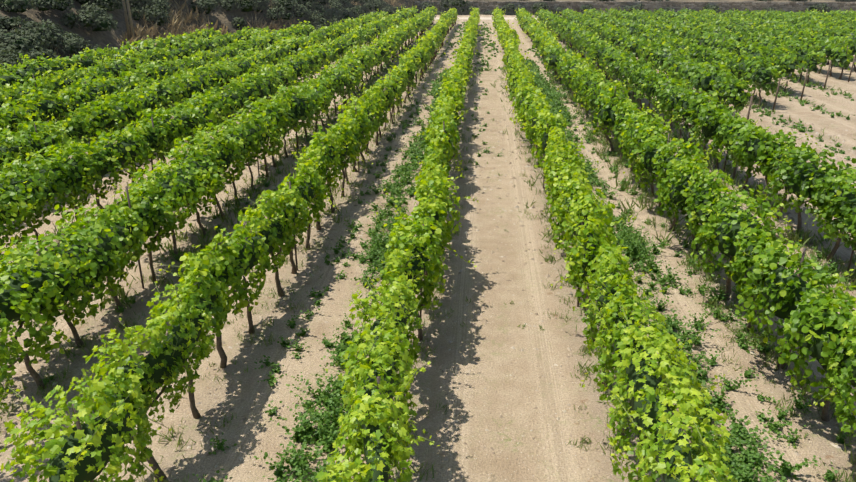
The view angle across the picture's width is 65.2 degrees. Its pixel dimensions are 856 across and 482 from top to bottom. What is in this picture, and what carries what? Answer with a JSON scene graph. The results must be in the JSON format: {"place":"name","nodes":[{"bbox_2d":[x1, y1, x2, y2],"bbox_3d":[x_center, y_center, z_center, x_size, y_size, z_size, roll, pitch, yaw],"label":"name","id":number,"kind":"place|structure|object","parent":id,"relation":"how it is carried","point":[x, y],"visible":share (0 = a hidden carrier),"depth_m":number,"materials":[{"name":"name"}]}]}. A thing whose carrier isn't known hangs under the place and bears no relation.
{"place":"outdoors","nodes":[
{"label":"outdoors","id":0,"kind":"place"},
{"bbox_2d":[0,15,855,481],"bbox_3d":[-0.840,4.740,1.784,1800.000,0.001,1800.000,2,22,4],"label":"ground","id":1,"kind":"structure","parent":0,"point":[486,397],"depth_m":10.23,"materials":[{"name":"soil"}]},
{"bbox_2d":[0,4,855,481],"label":"vine rows","id":2,"kind":"object","parent":1,"relation":"on","point":[248,80],"visible":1,"depth_m":12.21,"materials":[{"name":"green plant"}]},
{"bbox_2d":[1,116,855,481],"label":"soil stones","id":3,"kind":"object","parent":1,"relation":"on","point":[837,424],"visible":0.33,"depth_m":13.64,"materials":[{"name":"beige stone"}]},
{"bbox_2d":[20,21,855,481],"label":"weed plants","id":4,"kind":"object","parent":1,"relation":"on","point":[638,249],"visible":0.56,"depth_m":11.24,"materials":[{"name":"green plant"}]},
{"bbox_2d":[413,1,855,14],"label":"stone wall","id":5,"kind":"structure","parent":1,"relation":"on","point":[488,6],"depth_m":95.82,"materials":[{"name":"grey stone"}]},
{"bbox_2d":[418,0,855,15],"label":"wall bushes","id":6,"kind":"object","parent":1,"relation":"on","point":[463,7],"depth_m":96.29,"materials":[{"name":"green plant"}]},
{"bbox_2d":[0,0,855,86],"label":"bank","id":7,"kind":"structure","parent":0,"point":[103,39],"depth_m":45.37,"materials":[{"name":"brown soil"}]},
{"bbox_2d":[0,0,426,73],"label":"bank vegetation","id":8,"kind":"object","parent":7,"relation":"on","point":[33,40],"visible":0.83,"depth_m":45.76,"materials":[{"name":"green plant"}]},
{"bbox_2d":[434,17,536,19],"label":"path","id":9,"kind":"structure","parent":0,"point":[490,18],"depth_m":88.87,"materials":[{"name":"beige soil"}]}
]}

